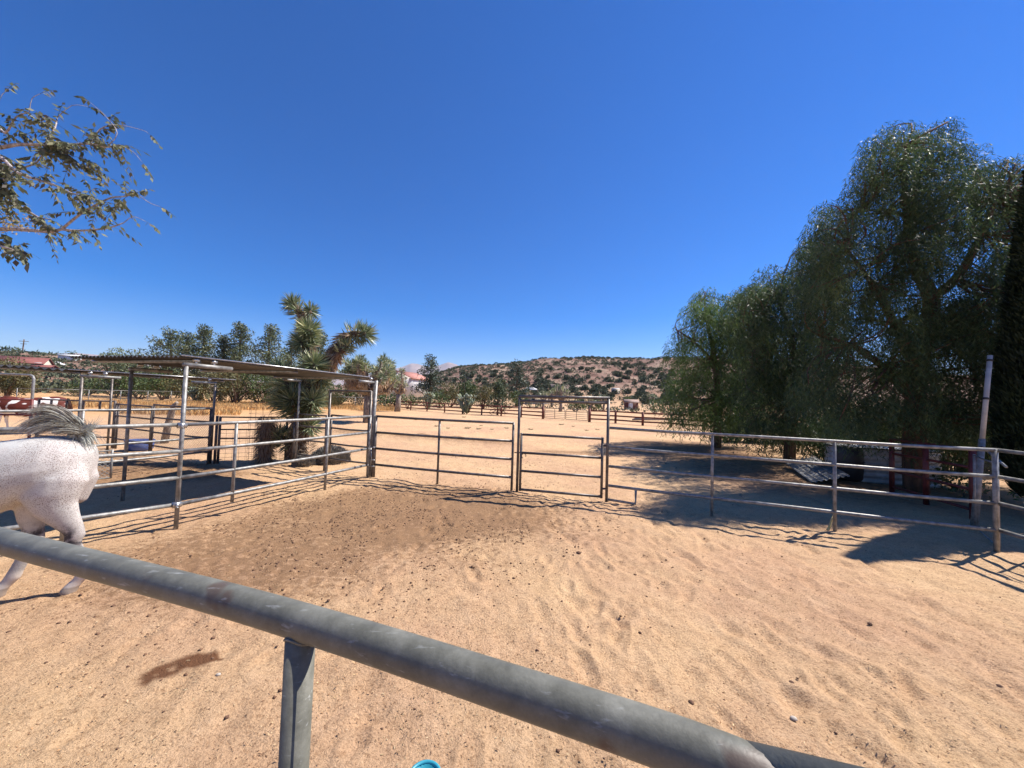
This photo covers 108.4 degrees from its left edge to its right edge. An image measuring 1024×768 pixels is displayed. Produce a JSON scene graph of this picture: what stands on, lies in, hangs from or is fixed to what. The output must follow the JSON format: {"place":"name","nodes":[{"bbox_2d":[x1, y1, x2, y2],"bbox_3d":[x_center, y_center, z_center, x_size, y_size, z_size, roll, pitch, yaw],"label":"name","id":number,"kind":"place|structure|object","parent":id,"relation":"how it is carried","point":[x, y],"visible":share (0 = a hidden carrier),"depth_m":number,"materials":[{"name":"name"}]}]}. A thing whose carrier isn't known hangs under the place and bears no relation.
{"place":"outdoors","nodes":[
{"label":"outdoors","id":0,"kind":"place"},
{"bbox_2d":[35,398,116,447],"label":"pipe gate","id":1,"kind":"structure","parent":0,"point":[66,403],"depth_m":12.07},
{"bbox_2d":[28,397,394,415],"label":"dry grass","id":2,"kind":"structure","parent":0,"point":[226,408],"depth_m":37.22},
{"bbox_2d":[47,353,457,384],"bbox_3d":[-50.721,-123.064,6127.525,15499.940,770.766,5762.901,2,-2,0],"label":"mountains","id":3,"kind":"structure","parent":0,"point":[412,367],"depth_m":7705.37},
{"bbox_2d":[0,351,1023,767],"bbox_3d":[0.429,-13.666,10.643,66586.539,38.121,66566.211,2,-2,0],"label":"ground","id":4,"kind":"structure","parent":0,"point":[836,569],"depth_m":3.71,"materials":[{"name":"sand"}]},
{"bbox_2d":[0,398,33,437],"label":"pipe fence","id":5,"kind":"object","parent":4,"relation":"on","point":[31,404],"visible":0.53,"depth_m":11.79,"materials":[{"name":"metal"}]},
{"bbox_2d":[0,373,35,433],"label":"pipe arch","id":6,"kind":"structure","parent":4,"relation":"on","point":[32,385],"depth_m":13.17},
{"bbox_2d":[0,356,45,396],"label":"broadleaf tree","id":7,"kind":"object","parent":4,"relation":"on","point":[10,385],"visible":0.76,"depth_m":40.13,"materials":[{"name":"green plant"}]},
{"bbox_2d":[0,355,54,365],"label":"house","id":8,"kind":"structure","parent":4,"relation":"on","point":[37,361],"depth_m":111.35,"materials":[{"name":"red paint"}]},
{"bbox_2d":[0,395,72,433],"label":"horse","id":9,"kind":"object","parent":4,"relation":"on","point":[12,405],"visible":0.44,"depth_m":14.43},
{"bbox_2d":[0,402,107,597],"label":"horse","id":10,"kind":"object","parent":4,"relation":"on","point":[50,480],"visible":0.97,"depth_m":3.54},
{"bbox_2d":[57,354,81,360],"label":"house","id":11,"kind":"structure","parent":4,"relation":"on","point":[66,356],"depth_m":162.66,"materials":[{"name":"white paint"}]},
{"bbox_2d":[61,387,89,396],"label":"bush","id":12,"kind":"object","parent":4,"relation":"on","point":[72,391],"visible":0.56,"depth_m":59.71,"materials":[{"name":"green plant"}]},
{"bbox_2d":[66,378,106,394],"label":"bush","id":13,"kind":"object","parent":4,"relation":"on","point":[70,385],"visible":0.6,"depth_m":65.35,"materials":[{"name":"green plant"}]},
{"bbox_2d":[0,82,173,272],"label":"ash tree","id":14,"kind":"object","parent":4,"relation":"on","point":[59,149],"visible":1,"depth_m":3.76,"materials":[{"name":"green plant"}]},
{"bbox_2d":[0,350,180,393],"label":"scrub","id":15,"kind":"object","parent":4,"relation":"on","point":[58,387],"visible":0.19,"depth_m":101.34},
{"bbox_2d":[0,423,182,541],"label":"pipe fence","id":16,"kind":"object","parent":4,"relation":"on","point":[96,486],"visible":0.51,"depth_m":4.99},
{"bbox_2d":[97,449,113,479],"bbox_3d":[-9.408,1.701,7.005,0.039,0.657,2.552,0,-3,31],"label":"chain link panel","id":17,"kind":"object","parent":4,"relation":"on","point":[111,465],"visible":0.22,"depth_m":8.04,"materials":[{"name":"metal"}]},
{"bbox_2d":[0,408,211,463],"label":"pipe fence","id":18,"kind":"object","parent":4,"relation":"on","point":[82,411],"visible":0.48,"depth_m":8.66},
{"bbox_2d":[90,375,136,397],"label":"bush","id":19,"kind":"object","parent":4,"relation":"on","point":[103,388],"visible":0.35,"depth_m":61.27,"materials":[{"name":"green plant"}]},
{"bbox_2d":[0,365,235,463],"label":"shade shelter","id":20,"kind":"object","parent":4,"relation":"on","point":[200,380],"visible":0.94,"depth_m":9.40,"materials":[{"name":"metal"}]},
{"bbox_2d":[95,347,144,396],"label":"mesquite tree","id":21,"kind":"object","parent":4,"relation":"on","point":[118,367],"visible":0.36,"depth_m":64.99,"materials":[{"name":"green plant"}]},
{"bbox_2d":[16,388,238,401],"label":"wire fence","id":22,"kind":"object","parent":4,"relation":"on","point":[104,395],"visible":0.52,"depth_m":40.30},
{"bbox_2d":[112,403,152,450],"bbox_3d":[-11.925,1.397,11.591,2.295,1.506,0.055,1,-2,24],"label":"chain link panel","id":23,"kind":"object","parent":4,"relation":"on","point":[117,418],"visible":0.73,"depth_m":11.58,"materials":[{"name":"metal"}]},
{"bbox_2d":[115,371,155,398],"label":"bush","id":24,"kind":"object","parent":4,"relation":"on","point":[135,386],"visible":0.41,"depth_m":57.29,"materials":[{"name":"green plant"}]},
{"bbox_2d":[123,439,153,450],"bbox_3d":[-11.923,1.950,11.825,0.807,0.333,0.653,2,-2,0],"label":"tub","id":25,"kind":"object","parent":4,"relation":"on","point":[134,447],"visible":0.48,"depth_m":11.60,"materials":[{"name":"blue plastic"}]},
{"bbox_2d":[121,325,194,398],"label":"pine tree","id":26,"kind":"object","parent":4,"relation":"on","point":[169,342],"visible":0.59,"depth_m":63.33,"materials":[{"name":"green plant"}]},
{"bbox_2d":[135,372,182,400],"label":"bush","id":27,"kind":"object","parent":4,"relation":"on","point":[155,381],"visible":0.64,"depth_m":54.72,"materials":[{"name":"green plant"}]},
{"bbox_2d":[160,401,178,443],"bbox_3d":[-12.500,1.401,13.522,0.614,1.553,0.240,2,-2,4],"label":"log","id":28,"kind":"object","parent":4,"relation":"on","point":[169,415],"visible":0.64,"depth_m":13.44,"materials":[{"name":"grey wood"}]},
{"bbox_2d":[157,371,203,398],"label":"bush","id":29,"kind":"object","parent":4,"relation":"on","point":[179,387],"visible":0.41,"depth_m":53.06,"materials":[{"name":"green plant"}]},
{"bbox_2d":[159,330,201,397],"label":"pine tree","id":30,"kind":"object","parent":4,"relation":"on","point":[188,339],"visible":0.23,"depth_m":70.00,"materials":[{"name":"green plant"}]},
{"bbox_2d":[150,404,211,454],"bbox_3d":[-9.524,1.403,10.618,2.777,1.560,0.054,1,-2,20],"label":"chain link panel","id":31,"kind":"object","parent":4,"relation":"on","point":[161,432],"visible":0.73,"depth_m":10.75,"materials":[{"name":"metal"}]},
{"bbox_2d":[187,386,204,400],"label":"cholla cactus","id":32,"kind":"object","parent":4,"relation":"on","point":[192,393],"visible":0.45,"depth_m":49.54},
{"bbox_2d":[179,323,217,399],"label":"pine tree","id":33,"kind":"object","parent":4,"relation":"on","point":[203,335],"visible":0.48,"depth_m":65.78,"materials":[{"name":"green plant"}]},
{"bbox_2d":[188,372,235,401],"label":"bush","id":34,"kind":"object","parent":4,"relation":"on","point":[207,393],"visible":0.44,"depth_m":48.61,"materials":[{"name":"green plant"}]},
{"bbox_2d":[206,408,218,463],"bbox_3d":[-8.134,1.432,10.043,0.201,1.570,0.068,3,-3,-36],"label":"corner post","id":35,"kind":"object","parent":4,"relation":"on","point":[215,438],"visible":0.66,"depth_m":10.02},
{"bbox_2d":[203,332,235,400],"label":"pine tree","id":36,"kind":"object","parent":4,"relation":"on","point":[221,340],"visible":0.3,"depth_m":61.71,"materials":[{"name":"green plant"}]},
{"bbox_2d":[70,354,374,529],"bbox_3d":[-5.442,0.935,7.661,2.948,2.591,4.319,1,-2,22],"label":"shade shelter","id":37,"kind":"object","parent":4,"relation":"on","point":[202,364],"visible":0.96,"depth_m":6.63,"materials":[{"name":"metal"}]},
{"bbox_2d":[202,372,265,402],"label":"bush","id":38,"kind":"object","parent":4,"relation":"on","point":[227,390],"visible":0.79,"depth_m":45.66,"materials":[{"name":"green plant"}]},
{"bbox_2d":[209,321,260,399],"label":"pine tree","id":39,"kind":"object","parent":4,"relation":"on","point":[241,328],"visible":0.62,"depth_m":61.82,"materials":[{"name":"green plant"}]},
{"bbox_2d":[216,416,288,463],"bbox_3d":[-7.328,1.582,10.489,1.632,1.325,0.064,3,-3,-31],"label":"hog wire panel","id":40,"kind":"object","parent":4,"relation":"on","point":[220,438],"visible":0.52,"depth_m":10.18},
{"bbox_2d":[236,373,276,404],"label":"bush","id":41,"kind":"object","parent":4,"relation":"on","point":[264,391],"visible":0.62,"depth_m":47.06,"materials":[{"name":"green plant"}]},
{"bbox_2d":[246,401,283,463],"bbox_3d":[-6.969,1.430,10.439,0.862,1.923,0.660,1,-2,22],"label":"dead stump","id":42,"kind":"object","parent":4,"relation":"on","point":[263,454],"visible":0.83,"depth_m":10.30,"materials":[{"name":"brown wood"}]},
{"bbox_2d":[239,323,292,387],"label":"pine tree","id":43,"kind":"object","parent":4,"relation":"on","point":[270,338],"visible":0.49,"depth_m":57.84,"materials":[{"name":"green plant"}]},
{"bbox_2d":[171,415,371,507],"bbox_3d":[-4.098,1.415,7.062,0.157,1.531,3.806,1,-2,23],"label":"pipe fence","id":44,"kind":"object","parent":4,"relation":"on","point":[234,469],"visible":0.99,"depth_m":6.47,"materials":[{"name":"metal"}]},
{"bbox_2d":[282,340,299,367],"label":"pine tree","id":45,"kind":"object","parent":4,"relation":"on","point":[293,359],"visible":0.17,"depth_m":63.74,"materials":[{"name":"green plant"}]},
{"bbox_2d":[290,455,316,466],"bbox_3d":[-5.749,2.084,10.219,0.696,0.342,0.599,2,-2,0],"label":"brush","id":46,"kind":"object","parent":4,"relation":"on","point":[307,462],"visible":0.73,"depth_m":10.08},
{"bbox_2d":[292,413,327,470],"bbox_3d":[-5.466,1.546,9.952,1.361,1.482,0.055,1,-2,26],"label":"pipe fence","id":47,"kind":"object","parent":4,"relation":"on","point":[294,428],"visible":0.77,"depth_m":9.93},
{"bbox_2d":[261,292,379,460],"bbox_3d":[-5.735,-0.100,10.708,3.586,5.360,1.649,2,-2,0],"label":"joshua tree","id":48,"kind":"object","parent":4,"relation":"on","point":[284,397],"visible":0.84,"depth_m":10.68,"materials":[{"name":"green plant"}]},
{"bbox_2d":[313,332,335,387],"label":"pine tree","id":49,"kind":"object","parent":4,"relation":"on","point":[322,348],"visible":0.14,"depth_m":60.09,"materials":[{"name":"green plant"}]},
{"bbox_2d":[316,387,342,406],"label":"brush","id":50,"kind":"object","parent":4,"relation":"on","point":[335,399],"visible":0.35,"depth_m":46.28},
{"bbox_2d":[310,444,350,463],"bbox_3d":[-5.295,2.045,10.809,1.171,0.590,0.982,2,-2,0],"label":"brush","id":51,"kind":"object","parent":4,"relation":"on","point":[334,449],"visible":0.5,"depth_m":10.63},
{"bbox_2d":[324,383,358,404],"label":"bush","id":52,"kind":"object","parent":4,"relation":"on","point":[346,396],"visible":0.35,"depth_m":51.72,"materials":[{"name":"green plant"}]},
{"bbox_2d":[327,390,371,474],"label":"gate arch","id":53,"kind":"structure","parent":4,"relation":"on","point":[365,391],"depth_m":9.36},
{"bbox_2d":[328,414,368,463],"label":"pipe gate","id":54,"kind":"structure","parent":53,"relation":"attached to","point":[330,439],"depth_m":9.38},
{"bbox_2d":[341,392,363,404],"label":"bush","id":55,"kind":"object","parent":4,"relation":"on","point":[359,399],"visible":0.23,"depth_m":53.55,"materials":[{"name":"green plant"}]},
{"bbox_2d":[337,352,402,422],"bbox_3d":[-9.959,0.190,25.983,4.375,5.264,4.852,2,-2,0],"label":"broadleaf tree","id":56,"kind":"object","parent":4,"relation":"on","point":[383,374],"visible":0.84,"depth_m":25.21,"materials":[{"name":"green plant"}]},
{"bbox_2d":[369,380,377,476],"bbox_3d":[-3.346,1.118,8.895,0.190,2.412,0.170,2,-2,0],"label":"corner post","id":57,"kind":"object","parent":4,"relation":"on","point":[372,444],"visible":0.75,"depth_m":8.87,"materials":[{"name":"metal"}]},
{"bbox_2d":[376,392,395,406],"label":"bush","id":58,"kind":"object","parent":4,"relation":"on","point":[383,401],"visible":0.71,"depth_m":51.44,"materials":[{"name":"green plant"}]},
{"bbox_2d":[0,527,773,767],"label":"pipe fence","id":59,"kind":"object","parent":4,"relation":"on","point":[640,733],"visible":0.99,"depth_m":0.71,"materials":[{"name":"metal"}]},
{"bbox_2d":[392,368,408,411],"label":"joshua tree","id":60,"kind":"object","parent":4,"relation":"on","point":[399,390],"visible":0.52,"depth_m":43.66,"materials":[{"name":"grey plant"}]},
{"bbox_2d":[392,392,422,408],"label":"bush","id":61,"kind":"object","parent":4,"relation":"on","point":[406,398],"visible":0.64,"depth_m":52.84,"materials":[{"name":"green plant"}]},
{"bbox_2d":[389,370,428,396],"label":"house","id":62,"kind":"structure","parent":4,"relation":"on","point":[411,379],"depth_m":95.53,"materials":[{"name":"white paint"}]},
{"bbox_2d":[412,759,440,767],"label":"bucket","id":63,"kind":"object","parent":4,"relation":"on","point":[427,763],"visible":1,"depth_m":1.84,"materials":[{"name":"teal plastic"}]},
{"bbox_2d":[410,353,446,394],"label":"pine tree","id":64,"kind":"object","parent":4,"relation":"on","point":[433,379],"visible":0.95,"depth_m":77.58,"materials":[{"name":"green plant"}]},
{"bbox_2d":[422,391,435,408],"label":"cholla cactus","id":65,"kind":"object","parent":4,"relation":"on","point":[428,397],"visible":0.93,"depth_m":51.65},
{"bbox_2d":[432,390,449,407],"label":"bush","id":66,"kind":"object","parent":4,"relation":"on","point":[444,396],"visible":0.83,"depth_m":59.27,"materials":[{"name":"green plant"}]},
{"bbox_2d":[374,415,514,490],"bbox_3d":[-1.639,1.540,8.396,3.492,1.516,0.056,1,-2,16],"label":"pipe fence","id":67,"kind":"object","parent":4,"relation":"on","point":[438,453],"visible":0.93,"depth_m":8.35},
{"bbox_2d":[439,381,461,406],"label":"bush","id":68,"kind":"object","parent":4,"relation":"on","point":[452,392],"visible":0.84,"depth_m":65.63,"materials":[{"name":"green plant"}]},
{"bbox_2d":[380,399,544,418],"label":"rail fence","id":69,"kind":"object","parent":4,"relation":"on","point":[482,409],"visible":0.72,"depth_m":42.11,"materials":[{"name":"brown wood"}]},
{"bbox_2d":[456,393,476,413],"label":"cholla cactus","id":70,"kind":"object","parent":4,"relation":"on","point":[464,407],"visible":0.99,"depth_m":42.47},
{"bbox_2d":[456,378,478,406],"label":"bush","id":71,"kind":"object","parent":4,"relation":"on","point":[469,389],"visible":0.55,"depth_m":69.32,"materials":[{"name":"green plant"}]},
{"bbox_2d":[472,384,494,408],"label":"bush","id":72,"kind":"object","parent":4,"relation":"on","point":[483,395],"visible":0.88,"depth_m":63.69,"materials":[{"name":"green plant"}]},
{"bbox_2d":[485,380,510,414],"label":"juniper tree","id":73,"kind":"object","parent":4,"relation":"on","point":[498,390],"visible":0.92,"depth_m":42.30,"materials":[{"name":"green plant"}]},
{"bbox_2d":[496,379,510,405],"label":"pine tree","id":74,"kind":"object","parent":4,"relation":"on","point":[504,382],"visible":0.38,"depth_m":77.76,"materials":[{"name":"green plant"}]},
{"bbox_2d":[0,488,1018,767],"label":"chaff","id":75,"kind":"object","parent":4,"relation":"on","point":[490,648],"visible":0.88,"depth_m":2.92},
{"bbox_2d":[0,452,1023,763],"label":"droppings","id":76,"kind":"object","parent":4,"relation":"on","point":[364,550],"visible":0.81,"depth_m":5.26,"materials":[{"name":"brown"}]},
{"bbox_2d":[505,359,530,405],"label":"pine tree","id":77,"kind":"object","parent":4,"relation":"on","point":[519,376],"visible":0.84,"depth_m":79.56,"materials":[{"name":"green plant"}]},
{"bbox_2d":[509,390,531,405],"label":"bush","id":78,"kind":"object","parent":4,"relation":"on","point":[514,396],"visible":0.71,"depth_m":74.62,"materials":[{"name":"green plant"}]},
{"bbox_2d":[551,384,570,411],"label":"joshua tree","id":79,"kind":"object","parent":4,"relation":"on","point":[561,391],"visible":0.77,"depth_m":61.74,"materials":[{"name":"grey plant"}]},
{"bbox_2d":[516,395,609,501],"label":"gate arch","id":80,"kind":"structure","parent":4,"relation":"on","point":[573,402],"depth_m":7.65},
{"bbox_2d":[514,433,603,497],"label":"pipe gate","id":81,"kind":"structure","parent":80,"relation":"attached to","point":[521,452],"depth_m":7.63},
{"bbox_2d":[566,399,585,410],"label":"bush","id":82,"kind":"object","parent":4,"relation":"on","point":[576,405],"visible":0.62,"depth_m":65.22,"materials":[{"name":"green plant"}]},
{"bbox_2d":[404,355,757,413],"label":"scrub","id":83,"kind":"object","parent":4,"relation":"on","point":[511,365],"visible":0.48,"depth_m":196.43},
{"bbox_2d":[623,399,639,409],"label":"shed","id":84,"kind":"structure","parent":4,"relation":"on","point":[632,403],"depth_m":89.29,"materials":[{"name":"white paint"}]},
{"bbox_2d":[588,408,708,427],"bbox_3d":[12.597,3.044,31.587,12.687,1.380,1.525,0,-3,38],"label":"rail fence","id":85,"kind":"object","parent":4,"relation":"on","point":[615,420],"visible":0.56,"depth_m":33.26,"materials":[{"name":"brown wood"}]},
{"bbox_2d":[565,409,587,420],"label":"farm gate","id":86,"kind":"structure","parent":85,"relation":"attached to","point":[577,414],"depth_m":35.55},
{"bbox_2d":[643,398,676,414],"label":"bush","id":87,"kind":"object","parent":4,"relation":"on","point":[657,404],"visible":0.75,"depth_m":61.43,"materials":[{"name":"green plant"}]},
{"bbox_2d":[650,282,778,447],"bbox_3d":[9.982,-1.113,17.726,7.688,8.248,6.073,2,-2,0],"label":"pepper tree","id":88,"kind":"object","parent":4,"relation":"on","point":[713,410],"visible":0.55,"depth_m":16.52,"materials":[{"name":"green plant"}]},
{"bbox_2d":[711,421,818,444],"bbox_3d":[14.699,2.619,20.428,7.093,2.207,2.388,2,-2,0],"label":"bush","id":89,"kind":"object","parent":4,"relation":"on","point":[746,434],"visible":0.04,"depth_m":20.06,"materials":[{"name":"green plant"}]},
{"bbox_2d":[752,422,818,455],"bbox_3d":[12.406,2.514,16.483,3.041,1.993,2.284,2,-2,0],"label":"bush","id":90,"kind":"object","parent":4,"relation":"on","point":[800,448],"visible":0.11,"depth_m":16.24,"materials":[{"name":"green plant"}]},
{"bbox_2d":[712,203,862,462],"bbox_3d":[10.232,-2.106,13.844,4.659,10.016,7.907,0,-3,41],"label":"pepper tree","id":91,"kind":"object","parent":4,"relation":"on","point":[763,314],"visible":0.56,"depth_m":12.37,"materials":[{"name":"green plant"}]},
{"bbox_2d":[607,427,999,552],"bbox_3d":[4.498,1.672,6.403,5.536,1.547,0.062,1,-2,22],"label":"pipe fence","id":92,"kind":"object","parent":4,"relation":"on","point":[994,502],"visible":0.91,"depth_m":6.07,"materials":[{"name":"metal"}]},
{"bbox_2d":[747,740,865,767],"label":"pipe fence","id":93,"kind":"object","parent":4,"relation":"on","point":[777,757],"visible":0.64,"depth_m":0.50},
{"bbox_2d":[786,456,849,482],"bbox_3d":[8.985,2.508,11.019,0.879,0.395,2.908,1,-2,23],"label":"metal sheet","id":94,"kind":"object","parent":4,"relation":"on","point":[843,474],"visible":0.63,"depth_m":10.64,"materials":[{"name":"metal"}]},
{"bbox_2d":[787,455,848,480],"bbox_3d":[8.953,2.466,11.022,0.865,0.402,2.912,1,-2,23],"label":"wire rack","id":95,"kind":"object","parent":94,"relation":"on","point":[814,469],"visible":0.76,"depth_m":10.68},
{"bbox_2d":[659,458,985,505],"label":"twigs","id":96,"kind":"object","parent":4,"relation":"on","point":[770,478],"visible":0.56,"depth_m":9.69,"materials":[{"name":"wood"}]},
{"bbox_2d":[796,397,896,460],"bbox_3d":[12.823,1.856,13.724,3.818,2.974,2.481,2,-2,0],"label":"bush","id":97,"kind":"object","parent":4,"relation":"on","point":[813,446],"visible":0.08,"depth_m":13.90,"materials":[{"name":"green plant"}]},
{"bbox_2d":[837,445,864,481],"bbox_3d":[9.644,2.256,10.582,0.718,0.980,0.719,2,-2,0],"label":"barrel","id":98,"kind":"object","parent":4,"relation":"on","point":[856,474],"visible":0.66,"depth_m":10.30,"materials":[{"name":"black plastic"}]},
{"bbox_2d":[824,443,942,487],"bbox_3d":[10.525,2.273,10.573,2.580,1.000,1.074,1,-2,20],"label":"wooden fence","id":99,"kind":"object","parent":4,"relation":"on","point":[877,476],"visible":0.38,"depth_m":10.18,"materials":[{"name":"wood"}]},
{"bbox_2d":[771,116,1023,493],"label":"pepper tree","id":100,"kind":"object","parent":4,"relation":"on","point":[923,345],"visible":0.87,"depth_m":8.73,"materials":[{"name":"green plant"}]},
{"bbox_2d":[874,401,991,473],"bbox_3d":[14.397,1.812,12.798,3.919,3.254,2.391,2,-2,0],"label":"bush","id":101,"kind":"object","parent":4,"relation":"on","point":[959,458],"visible":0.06,"depth_m":12.27,"materials":[{"name":"green plant"}]},
{"bbox_2d":[929,450,1019,500],"bbox_3d":[11.402,2.364,9.588,1.367,1.249,2.082,2,-2,0],"label":"bush","id":102,"kind":"object","parent":4,"relation":"on","point":[952,488],"visible":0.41,"depth_m":9.57,"materials":[{"name":"green plant"}]},
{"bbox_2d":[935,430,1021,475],"bbox_3d":[16.712,2.004,12.526,3.552,2.624,2.245,2,-2,0],"label":"bush","id":103,"kind":"object","parent":4,"relation":"on","point":[987,463],"visible":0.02,"depth_m":12.12,"materials":[{"name":"green plant"}]},
{"bbox_2d":[973,454,1000,549],"bbox_3d":[7.745,1.873,6.043,0.031,1.318,1.377,0,-3,42],"label":"panel","id":104,"kind":"object","parent":4,"relation":"on","point":[974,491],"visible":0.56,"depth_m":6.31,"materials":[{"name":"metal"}]},
{"bbox_2d":[970,355,1007,525],"bbox_3d":[8.018,1.000,6.265,2.088,3.176,0.324,4,-3,-41],"label":"pole","id":105,"kind":"object","parent":4,"relation":"on","point":[984,413],"visible":0.84,"depth_m":6.75,"materials":[{"name":"plastic"}]},
{"bbox_2d":[986,165,1023,496],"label":"cypress tree","id":106,"kind":"object","parent":4,"relation":"on","point":[1006,410],"visible":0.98,"depth_m":7.51,"materials":[{"name":"green plant"}]},
{"bbox_2d":[995,448,1023,548],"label":"pipe fence","id":107,"kind":"object","parent":4,"relation":"on","point":[1013,534],"visible":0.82,"depth_m":5.25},
{"bbox_2d":[0,485,1023,767],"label":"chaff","id":108,"kind":"object","parent":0,"point":[494,637],"visible":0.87,"depth_m":2.95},
{"bbox_2d":[0,0,1023,374],"label":"sky","id":109,"kind":"structure","parent":0,"point":[486,182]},
{"bbox_2d":[889,438,976,518],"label":"pipe gate","id":110,"kind":"structure","parent":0,"point":[925,459],"depth_m":8.05,"materials":[{"name":"metal"}]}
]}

